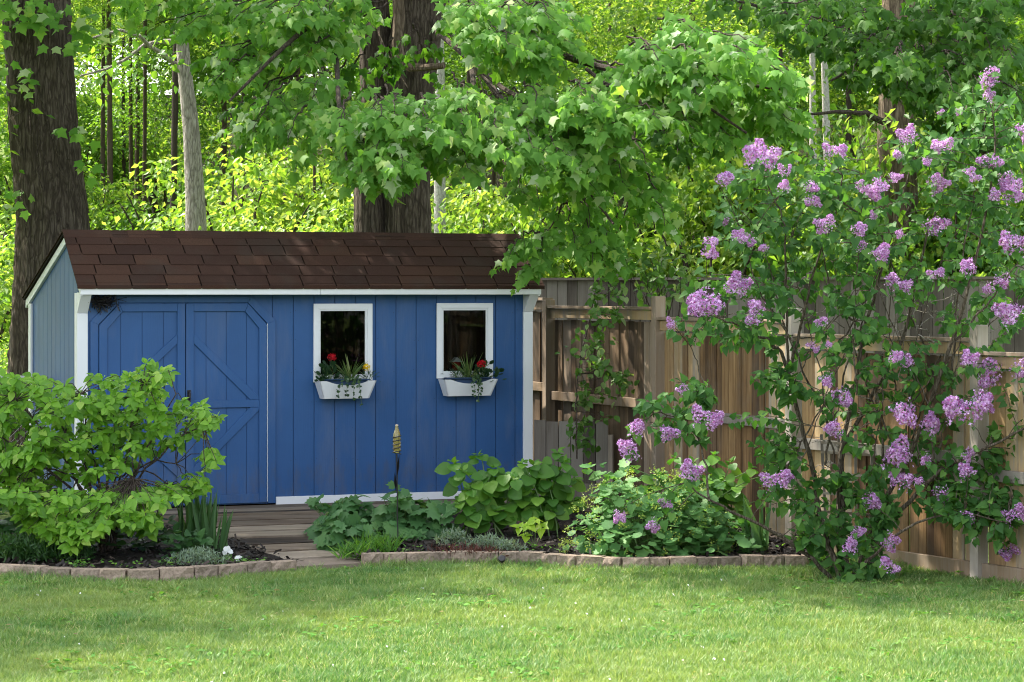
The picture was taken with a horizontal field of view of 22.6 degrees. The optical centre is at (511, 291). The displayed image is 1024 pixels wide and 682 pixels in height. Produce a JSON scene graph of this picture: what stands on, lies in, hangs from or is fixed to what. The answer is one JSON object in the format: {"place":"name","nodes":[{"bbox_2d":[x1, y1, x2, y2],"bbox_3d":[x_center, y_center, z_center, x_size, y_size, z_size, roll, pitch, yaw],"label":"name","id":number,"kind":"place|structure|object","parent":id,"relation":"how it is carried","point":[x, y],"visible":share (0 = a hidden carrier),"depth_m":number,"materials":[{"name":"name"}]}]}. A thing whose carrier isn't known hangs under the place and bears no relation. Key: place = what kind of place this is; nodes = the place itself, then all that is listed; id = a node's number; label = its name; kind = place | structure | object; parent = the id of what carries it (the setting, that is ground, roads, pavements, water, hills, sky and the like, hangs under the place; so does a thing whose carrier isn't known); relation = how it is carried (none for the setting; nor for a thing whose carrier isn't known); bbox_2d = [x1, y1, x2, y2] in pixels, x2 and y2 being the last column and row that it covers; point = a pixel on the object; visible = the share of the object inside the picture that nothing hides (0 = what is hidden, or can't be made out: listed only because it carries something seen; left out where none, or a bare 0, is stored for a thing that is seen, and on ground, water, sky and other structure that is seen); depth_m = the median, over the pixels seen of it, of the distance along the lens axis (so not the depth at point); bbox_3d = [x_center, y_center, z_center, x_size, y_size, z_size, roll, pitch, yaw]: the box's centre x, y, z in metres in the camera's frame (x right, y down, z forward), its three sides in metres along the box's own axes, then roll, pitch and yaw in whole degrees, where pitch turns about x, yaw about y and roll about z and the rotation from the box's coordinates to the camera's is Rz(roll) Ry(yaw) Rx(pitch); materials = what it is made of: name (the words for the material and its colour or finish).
{"place":"outdoors","nodes":[
{"label":"outdoors","id":0,"kind":"place"},
{"bbox_2d":[297,557,361,568],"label":"path","id":1,"kind":"structure","parent":0,"point":[347,562],"depth_m":20.33,"materials":[{"name":"grey stone"}]},
{"bbox_2d":[0,549,1023,681],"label":"grass","id":2,"kind":"structure","parent":0,"point":[325,653],"depth_m":16.48,"materials":[{"name":"green plant"}]},
{"bbox_2d":[0,98,1023,681],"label":"ground","id":3,"kind":"structure","parent":0,"point":[794,576],"depth_m":17.86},
{"bbox_2d":[0,52,54,219],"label":"shade tree","id":4,"kind":"object","parent":3,"relation":"on","point":[7,98],"visible":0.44,"depth_m":26.96,"materials":[{"name":"green plant"}]},
{"bbox_2d":[0,133,100,228],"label":"woodland bush","id":5,"kind":"object","parent":3,"relation":"on","point":[11,173],"visible":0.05,"depth_m":42.15,"materials":[{"name":"green plant"}]},
{"bbox_2d":[0,205,105,365],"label":"woodland bush","id":6,"kind":"object","parent":3,"relation":"on","point":[6,254],"visible":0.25,"depth_m":32.56,"materials":[{"name":"green plant"}]},
{"bbox_2d":[0,0,119,444],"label":"old maple","id":7,"kind":"object","parent":3,"relation":"on","point":[48,196],"visible":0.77,"depth_m":27.25,"materials":[{"name":"brown plant"}]},
{"bbox_2d":[1,0,136,228],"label":"slim tree","id":8,"kind":"object","parent":3,"relation":"on","point":[109,123],"visible":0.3,"depth_m":39.95,"materials":[{"name":"green plant"}]},
{"bbox_2d":[0,0,147,155],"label":"woodland tree","id":9,"kind":"object","parent":3,"relation":"on","point":[93,59],"visible":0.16,"depth_m":40.84,"materials":[{"name":"green plant"}]},
{"bbox_2d":[0,166,155,271],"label":"woodland bush","id":10,"kind":"object","parent":3,"relation":"on","point":[99,215],"visible":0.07,"depth_m":38.81,"materials":[{"name":"green plant"}]},
{"bbox_2d":[0,139,159,271],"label":"woodland bush","id":11,"kind":"object","parent":3,"relation":"on","point":[4,171],"visible":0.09,"depth_m":39.53,"materials":[{"name":"green plant"}]},
{"bbox_2d":[0,1,170,172],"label":"woodland tree","id":12,"kind":"object","parent":3,"relation":"on","point":[80,107],"visible":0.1,"depth_m":46.15,"materials":[{"name":"green plant"}]},
{"bbox_2d":[0,101,179,210],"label":"woodland bush","id":13,"kind":"object","parent":3,"relation":"on","point":[117,163],"visible":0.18,"depth_m":45.91,"materials":[{"name":"green plant"}]},
{"bbox_2d":[71,0,139,219],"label":"slim tree","id":14,"kind":"object","parent":3,"relation":"on","point":[103,120],"visible":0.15,"depth_m":40.98,"materials":[{"name":"brown plant"}]},
{"bbox_2d":[76,65,182,214],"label":"woodland bush","id":15,"kind":"object","parent":3,"relation":"on","point":[97,136],"visible":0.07,"depth_m":47.61,"materials":[{"name":"green plant"}]},
{"bbox_2d":[88,8,173,227],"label":"slim tree","id":16,"kind":"object","parent":3,"relation":"on","point":[130,136],"visible":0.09,"depth_m":42.98,"materials":[{"name":"brown plant"}]},
{"bbox_2d":[74,16,206,230],"bbox_3d":[-4.711,-2.049,32.575,1.712,3.025,0.902,0,0,-10],"label":"grey snag","id":17,"kind":"object","parent":3,"relation":"on","point":[195,212],"visible":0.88,"depth_m":32.89,"materials":[{"name":"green plant"}]},
{"bbox_2d":[127,568,158,581],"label":"edging block","id":18,"kind":"structure","parent":3,"relation":"on","point":[146,574],"depth_m":19.21,"materials":[{"name":"concrete"}]},
{"bbox_2d":[0,519,302,568],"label":"garden bed","id":19,"kind":"object","parent":3,"relation":"on","point":[134,553],"visible":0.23,"depth_m":20.33,"materials":[{"name":"brown wood"}]},
{"bbox_2d":[0,530,63,561],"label":"feathery plant","id":20,"kind":"object","parent":19,"relation":"on","point":[9,543],"visible":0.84,"depth_m":20.01,"materials":[{"name":"green plant"}]},
{"bbox_2d":[10,539,96,562],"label":"feathery plant","id":21,"kind":"object","parent":19,"relation":"on","point":[86,551],"visible":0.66,"depth_m":20.00,"materials":[{"name":"green plant"}]},
{"bbox_2d":[0,358,227,556],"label":"dogwood shrub","id":22,"kind":"object","parent":19,"relation":"on","point":[72,518],"visible":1,"depth_m":20.38,"materials":[{"name":"green plant"}]},
{"bbox_2d":[164,544,230,566],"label":"carpet plant","id":23,"kind":"object","parent":19,"relation":"on","point":[201,556],"visible":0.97,"depth_m":19.81,"materials":[{"name":"green plant"}]},
{"bbox_2d":[177,488,219,550],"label":"iris clump","id":24,"kind":"object","parent":19,"relation":"on","point":[199,516],"visible":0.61,"depth_m":20.82,"materials":[{"name":"green plant"}]},
{"bbox_2d":[213,507,233,551],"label":"iris clump","id":25,"kind":"object","parent":19,"relation":"on","point":[225,528],"visible":0.98,"depth_m":20.73,"materials":[{"name":"green plant"}]},
{"bbox_2d":[111,0,207,221],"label":"slim tree","id":26,"kind":"object","parent":3,"relation":"on","point":[144,164],"visible":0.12,"depth_m":41.97,"materials":[{"name":"brown plant"}]},
{"bbox_2d":[117,0,215,209],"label":"slim tree","id":27,"kind":"object","parent":3,"relation":"on","point":[137,147],"visible":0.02,"depth_m":43.97,"materials":[{"name":"brown plant"}]},
{"bbox_2d":[170,30,177,230],"bbox_3d":[-5.099,-3.962,37.047,3.570,9.479,3.776,0,0,39],"label":"woodland tree","id":28,"kind":"object","parent":3,"relation":"on","point":[174,135],"visible":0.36,"depth_m":36.97,"materials":[{"name":"brown plant"}]},
{"bbox_2d":[157,566,193,581],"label":"edging block","id":29,"kind":"structure","parent":3,"relation":"on","point":[186,572],"depth_m":19.27,"materials":[{"name":"concrete"}]},
{"bbox_2d":[178,513,353,559],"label":"boardwalk","id":30,"kind":"structure","parent":3,"relation":"on","point":[271,533],"depth_m":21.96,"materials":[{"name":"brown wood"}]},
{"bbox_2d":[22,229,544,507],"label":"garden shed","id":31,"kind":"structure","parent":3,"relation":"on","point":[247,332],"depth_m":24.15,"materials":[{"name":"blue paint"}]},
{"bbox_2d":[99,303,184,505],"bbox_3d":[-3.381,1.037,23.506,0.805,1.861,0.030,0,0,-22],"label":"door","id":32,"kind":"structure","parent":31,"relation":"in","point":[156,332],"depth_m":23.53,"materials":[{"name":"blue paint"}]},
{"bbox_2d":[185,303,266,503],"bbox_3d":[-2.632,1.037,23.782,0.776,1.861,0.085,0,0,-22],"label":"door","id":33,"kind":"structure","parent":31,"relation":"in","point":[226,343],"depth_m":23.82,"materials":[{"name":"blue paint"}]},
{"bbox_2d":[313,304,372,381],"bbox_3d":[-1.640,0.481,24.328,0.584,0.741,0.240,0,0,-22],"label":"window","id":34,"kind":"structure","parent":31,"relation":"in","point":[339,330],"depth_m":24.38,"materials":[{"name":"white paint"}]},
{"bbox_2d":[322,378,369,384],"bbox_3d":[-1.573,0.859,24.147,0.454,0.076,0.139,0,0,-22],"label":"planter tray","id":35,"kind":"object","parent":31,"relation":"in","point":[344,382],"visible":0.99,"depth_m":24.09,"materials":[{"name":"blue plastic"}]},
{"bbox_2d":[314,353,339,381],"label":"geranium","id":36,"kind":"object","parent":35,"relation":"in","point":[325,370],"visible":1,"depth_m":24.05,"materials":[{"name":"green plant"}]},
{"bbox_2d":[436,303,492,378],"bbox_3d":[-0.493,0.470,24.797,0.579,0.724,0.240,0,0,-22],"label":"window","id":37,"kind":"structure","parent":31,"relation":"in","point":[459,326],"depth_m":24.83,"materials":[{"name":"white paint"}]},
{"bbox_2d":[154,497,594,526],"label":"wooden deck","id":38,"kind":"structure","parent":3,"relation":"on","point":[271,509],"depth_m":23.43,"materials":[{"name":"brown wood"}]},
{"bbox_2d":[108,0,814,295],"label":"twin maple","id":39,"kind":"object","parent":3,"relation":"on","point":[394,134],"visible":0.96,"depth_m":23.99,"materials":[{"name":"green plant"}]},
{"bbox_2d":[0,562,1023,681],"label":"clover","id":40,"kind":"object","parent":3,"relation":"on","point":[481,657],"visible":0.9,"depth_m":16.43,"materials":[{"name":"green plant"}]},
{"bbox_2d":[0,2,1023,111],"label":"forest","id":41,"kind":"object","parent":3,"relation":"on","point":[114,45],"depth_m":67.27,"materials":[{"name":"green plant"}]},
{"bbox_2d":[308,509,810,560],"bbox_3d":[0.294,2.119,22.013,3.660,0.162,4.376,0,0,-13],"label":"garden bed","id":42,"kind":"object","parent":3,"relation":"on","point":[509,533],"visible":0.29,"depth_m":21.75,"materials":[{"name":"brown wood"}]},
{"bbox_2d":[301,494,374,539],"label":"mallow plant","id":43,"kind":"object","parent":42,"relation":"on","point":[351,504],"visible":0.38,"depth_m":21.81,"materials":[{"name":"green plant"}]},
{"bbox_2d":[327,538,372,558],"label":"grass tuft","id":44,"kind":"object","parent":42,"relation":"on","point":[344,551],"visible":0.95,"depth_m":20.50,"materials":[{"name":"green plant"}]},
{"bbox_2d":[313,509,389,550],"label":"mallow plant","id":45,"kind":"object","parent":42,"relation":"on","point":[342,524],"visible":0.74,"depth_m":21.07,"materials":[{"name":"green plant"}]},
{"bbox_2d":[344,529,411,551],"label":"grass tuft","id":46,"kind":"object","parent":42,"relation":"on","point":[375,544],"visible":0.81,"depth_m":20.70,"materials":[{"name":"green plant"}]},
{"bbox_2d":[392,425,400,546],"bbox_3d":[-0.945,1.644,21.000,0.076,1.113,0.074,0,0,0],"label":"bottle torch","id":47,"kind":"object","parent":42,"relation":"on","point":[396,441],"visible":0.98,"depth_m":20.99,"materials":[{"name":"beige metal"}]},
{"bbox_2d":[360,480,463,541],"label":"mallow plant","id":48,"kind":"object","parent":42,"relation":"on","point":[420,518],"visible":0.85,"depth_m":21.72,"materials":[{"name":"green plant"}]},
{"bbox_2d":[433,525,474,545],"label":"silver plant","id":49,"kind":"object","parent":42,"relation":"on","point":[450,536],"visible":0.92,"depth_m":21.17,"materials":[{"name":"green plant"}]},
{"bbox_2d":[427,542,508,556],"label":"red plant","id":50,"kind":"object","parent":42,"relation":"on","point":[477,548],"visible":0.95,"depth_m":20.59,"materials":[{"name":"plant"}]},
{"bbox_2d":[434,451,529,536],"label":"hydrangea","id":51,"kind":"object","parent":42,"relation":"on","point":[482,497],"visible":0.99,"depth_m":21.88,"materials":[{"name":"green plant"}]},
{"bbox_2d":[510,517,548,547],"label":"lime seedling","id":52,"kind":"object","parent":42,"relation":"on","point":[530,524],"visible":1,"depth_m":20.99,"materials":[{"name":"green plant"}]},
{"bbox_2d":[510,447,586,536],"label":"hydrangea","id":53,"kind":"object","parent":42,"relation":"on","point":[553,503],"visible":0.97,"depth_m":21.99,"materials":[{"name":"green plant"}]},
{"bbox_2d":[558,458,737,556],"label":"mantle plant","id":54,"kind":"object","parent":42,"relation":"on","point":[609,541],"visible":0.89,"depth_m":20.41,"materials":[{"name":"green plant"}]},
{"bbox_2d":[582,451,771,527],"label":"hydrangea","id":55,"kind":"object","parent":42,"relation":"on","point":[731,494],"visible":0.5,"depth_m":21.27,"materials":[{"name":"green plant"}]},
{"bbox_2d":[647,495,766,555],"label":"mantle plant","id":56,"kind":"object","parent":42,"relation":"on","point":[723,542],"visible":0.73,"depth_m":20.46,"materials":[{"name":"green plant"}]},
{"bbox_2d":[734,495,771,554],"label":"iris clump","id":57,"kind":"object","parent":42,"relation":"on","point":[757,534],"visible":0.74,"depth_m":20.52,"materials":[{"name":"green plant"}]},
{"bbox_2d":[603,240,705,332],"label":"fence top shrub","id":58,"kind":"object","parent":3,"relation":"on","point":[660,281],"visible":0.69,"depth_m":25.14,"materials":[{"name":"green plant"}]},
{"bbox_2d":[533,296,1023,582],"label":"board fence","id":59,"kind":"object","parent":3,"relation":"on","point":[652,357],"visible":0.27,"depth_m":22.33,"materials":[{"name":"brown wood"}]},
{"bbox_2d":[533,420,613,499],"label":"gate","id":60,"kind":"structure","parent":59,"relation":"attached to","point":[548,435],"depth_m":24.84,"materials":[{"name":"grey wood"}]},
{"bbox_2d":[555,274,639,458],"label":"climbing vine","id":61,"kind":"object","parent":59,"relation":"attached to","point":[603,364],"visible":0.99,"depth_m":24.35,"materials":[{"name":"green plant"}]},
{"bbox_2d":[533,265,1023,460],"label":"neighbour fence","id":62,"kind":"object","parent":3,"relation":"on","point":[567,291],"visible":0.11,"depth_m":28.14,"materials":[{"name":"brown wood"}]},
{"bbox_2d":[613,66,1023,583],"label":"lilac bush","id":63,"kind":"object","parent":3,"relation":"on","point":[769,171],"visible":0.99,"depth_m":19.24,"materials":[{"name":"green plant"}]},
{"bbox_2d":[820,434,873,559],"bbox_3d":[2.695,1.663,20.570,0.434,1.036,0.076,0,0,0],"label":"fence","id":64,"kind":"object","parent":3,"relation":"on","point":[825,493],"visible":0.29,"depth_m":20.57,"materials":[{"name":"brown wood"}]},
{"bbox_2d":[704,0,1023,272],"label":"dark maple","id":65,"kind":"object","parent":3,"relation":"on","point":[956,57],"visible":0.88,"depth_m":26.18,"materials":[{"name":"green plant"}]},
{"bbox_2d":[156,95,1023,459],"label":"woodland floor","id":66,"kind":"structure","parent":0,"point":[232,135],"depth_m":54.96,"materials":[{"name":"green plant"}]},
{"bbox_2d":[81,76,259,216],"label":"woodland bush","id":67,"kind":"object","parent":66,"relation":"on","point":[210,126],"visible":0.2,"depth_m":47.69,"materials":[{"name":"green plant"}]},
{"bbox_2d":[88,136,273,230],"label":"woodland bush","id":68,"kind":"object","parent":66,"relation":"on","point":[128,214],"visible":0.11,"depth_m":37.90,"materials":[{"name":"green plant"}]},
{"bbox_2d":[75,0,346,220],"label":"woodland tree","id":69,"kind":"object","parent":66,"relation":"on","point":[205,72],"visible":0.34,"depth_m":43.43,"materials":[{"name":"green plant"}]},
{"bbox_2d":[106,132,351,231],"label":"woodland bush","id":70,"kind":"object","parent":66,"relation":"on","point":[252,173],"visible":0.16,"depth_m":35.52,"materials":[{"name":"green plant"}]},
{"bbox_2d":[118,1,356,181],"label":"woodland tree","id":71,"kind":"object","parent":66,"relation":"on","point":[209,106],"visible":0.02,"depth_m":50.14,"materials":[{"name":"green plant"}]},
{"bbox_2d":[198,202,309,231],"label":"woodland bush","id":72,"kind":"object","parent":66,"relation":"on","point":[237,229],"visible":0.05,"depth_m":33.11,"materials":[{"name":"green plant"}]},
{"bbox_2d":[160,1,392,205],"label":"woodland tree","id":73,"kind":"object","parent":66,"relation":"on","point":[297,73],"visible":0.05,"depth_m":40.08,"materials":[{"name":"green plant"}]},
{"bbox_2d":[132,132,432,231],"bbox_3d":[-3.336,-1.000,36.964,3.725,3.250,4.680,0,0,-41],"label":"woodland bush","id":74,"kind":"object","parent":66,"relation":"on","point":[308,193],"visible":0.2,"depth_m":36.19,"materials":[{"name":"green plant"}]},
{"bbox_2d":[221,189,353,231],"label":"woodland bush","id":75,"kind":"object","parent":66,"relation":"on","point":[337,215],"visible":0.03,"depth_m":32.86,"materials":[{"name":"green plant"}]},
{"bbox_2d":[247,152,353,231],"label":"woodland bush","id":76,"kind":"object","parent":66,"relation":"on","point":[293,209],"visible":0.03,"depth_m":36.49,"materials":[{"name":"green plant"}]},
{"bbox_2d":[434,39,445,232],"bbox_3d":[-0.685,-3.455,33.601,5.410,9.479,5.016,0,0,-17],"label":"pale tree","id":77,"kind":"object","parent":66,"relation":"on","point":[439,194],"visible":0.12,"depth_m":33.97,"materials":[{"name":"grey plant"}]},
{"bbox_2d":[391,0,607,211],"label":"woodland tree","id":78,"kind":"object","parent":66,"relation":"on","point":[449,54],"visible":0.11,"depth_m":42.47,"materials":[{"name":"green plant"}]},
{"bbox_2d":[431,159,570,277],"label":"woodland bush","id":79,"kind":"object","parent":66,"relation":"on","point":[482,198],"visible":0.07,"depth_m":33.16,"materials":[{"name":"green plant"}]},
{"bbox_2d":[430,159,573,276],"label":"woodland bush","id":80,"kind":"object","parent":66,"relation":"on","point":[450,193],"visible":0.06,"depth_m":36.60,"materials":[{"name":"green plant"}]},
{"bbox_2d":[445,0,664,175],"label":"woodland tree","id":81,"kind":"object","parent":66,"relation":"on","point":[489,93],"visible":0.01,"depth_m":44.92,"materials":[{"name":"green plant"}]},
{"bbox_2d":[441,161,694,277],"bbox_3d":[0.453,-0.361,32.522,3.287,3.522,4.130,0,0,-27],"label":"woodland bush","id":82,"kind":"object","parent":66,"relation":"on","point":[530,227],"visible":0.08,"depth_m":32.11,"materials":[{"name":"green plant"}]},
{"bbox_2d":[483,176,704,277],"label":"woodland bush","id":83,"kind":"object","parent":66,"relation":"on","point":[634,240],"visible":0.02,"depth_m":32.69,"materials":[{"name":"green plant"}]},
{"bbox_2d":[543,195,730,288],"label":"woodland bush","id":84,"kind":"object","parent":66,"relation":"on","point":[689,237],"visible":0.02,"depth_m":31.88,"materials":[{"name":"green plant"}]},
{"bbox_2d":[532,0,772,165],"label":"woodland tree","id":85,"kind":"object","parent":66,"relation":"on","point":[634,32],"visible":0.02,"depth_m":42.33,"materials":[{"name":"green plant"}]},
{"bbox_2d":[539,150,776,277],"bbox_3d":[1.971,-0.341,33.046,3.046,3.835,3.844,0,0,-43],"label":"woodland bush","id":86,"kind":"object","parent":66,"relation":"on","point":[679,175],"visible":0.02,"depth_m":32.71,"materials":[{"name":"green plant"}]},
{"bbox_2d":[556,0,825,253],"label":"woodland tree","id":87,"kind":"object","parent":66,"relation":"on","point":[634,14],"visible":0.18,"depth_m":33.61,"materials":[{"name":"green plant"}]},
{"bbox_2d":[581,0,859,178],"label":"woodland tree","id":88,"kind":"object","parent":66,"relation":"on","point":[801,103],"visible":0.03,"depth_m":43.77,"materials":[{"name":"green plant"}]},
{"bbox_2d":[616,139,834,294],"bbox_3d":[2.322,-0.129,31.524,4.100,3.933,3.249,0,0,33],"label":"woodland bush","id":89,"kind":"object","parent":66,"relation":"on","point":[680,248],"visible":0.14,"depth_m":31.20,"materials":[{"name":"green plant"}]},
{"bbox_2d":[633,135,838,276],"bbox_3d":[2.931,-0.359,32.502,4.346,4.351,3.360,0,0,-35],"label":"woodland bush","id":90,"kind":"object","parent":66,"relation":"on","point":[738,162],"visible":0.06,"depth_m":31.85,"materials":[{"name":"green plant"}]},
{"bbox_2d":[657,1,877,188],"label":"woodland tree","id":91,"kind":"object","parent":66,"relation":"on","point":[802,107],"visible":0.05,"depth_m":44.44,"materials":[{"name":"green plant"}]},
{"bbox_2d":[656,134,924,316],"bbox_3d":[3.428,-0.366,31.970,3.959,3.944,3.771,0,0,20],"label":"woodland bush","id":92,"kind":"object","parent":66,"relation":"on","point":[682,183],"visible":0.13,"depth_m":31.46,"materials":[{"name":"green plant"}]},
{"bbox_2d":[809,53,816,165],"bbox_3d":[5.003,-4.449,40.108,4.404,9.570,4.285,0,0,-41],"label":"birch tree","id":93,"kind":"object","parent":66,"relation":"on","point":[812,64],"visible":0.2,"depth_m":39.96,"materials":[{"name":"white plant"}]},
{"bbox_2d":[821,61,830,171],"bbox_3d":[4.758,-4.361,39.830,4.189,9.774,4.620,0,0,21],"label":"birch tree","id":94,"kind":"object","parent":66,"relation":"on","point":[825,104],"visible":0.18,"depth_m":39.97,"materials":[{"name":"white plant"}]},
{"bbox_2d":[688,84,968,276],"bbox_3d":[3.944,-0.635,33.002,4.206,4.190,4.007,0,0,-24],"label":"woodland bush","id":95,"kind":"object","parent":66,"relation":"on","point":[838,127],"visible":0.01,"depth_m":33.20,"materials":[{"name":"green plant"}]},
{"bbox_2d":[719,154,1012,333],"bbox_3d":[4.162,0.011,31.013,3.712,3.433,3.536,0,0,-6],"label":"woodland bush","id":96,"kind":"object","parent":66,"relation":"on","point":[803,255],"visible":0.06,"depth_m":30.44,"materials":[{"name":"green plant"}]},
{"bbox_2d":[748,0,1023,172],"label":"woodland tree","id":97,"kind":"object","parent":66,"relation":"on","point":[861,104],"visible":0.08,"depth_m":47.26,"materials":[{"name":"green plant"}]},
{"bbox_2d":[789,88,1023,316],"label":"woodland bush","id":98,"kind":"object","parent":66,"relation":"on","point":[888,165],"visible":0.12,"depth_m":30.41,"materials":[{"name":"green plant"}]},
{"bbox_2d":[843,85,1023,275],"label":"woodland bush","id":99,"kind":"object","parent":66,"relation":"on","point":[935,236],"visible":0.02,"depth_m":30.84,"materials":[{"name":"green plant"}]},
{"bbox_2d":[874,145,1023,352],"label":"woodland bush","id":100,"kind":"object","parent":66,"relation":"on","point":[932,258],"visible":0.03,"depth_m":30.57,"materials":[{"name":"green plant"}]},
{"bbox_2d":[899,143,1023,275],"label":"woodland bush","id":101,"kind":"object","parent":66,"relation":"on","point":[1017,214],"visible":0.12,"depth_m":30.41,"materials":[{"name":"green plant"}]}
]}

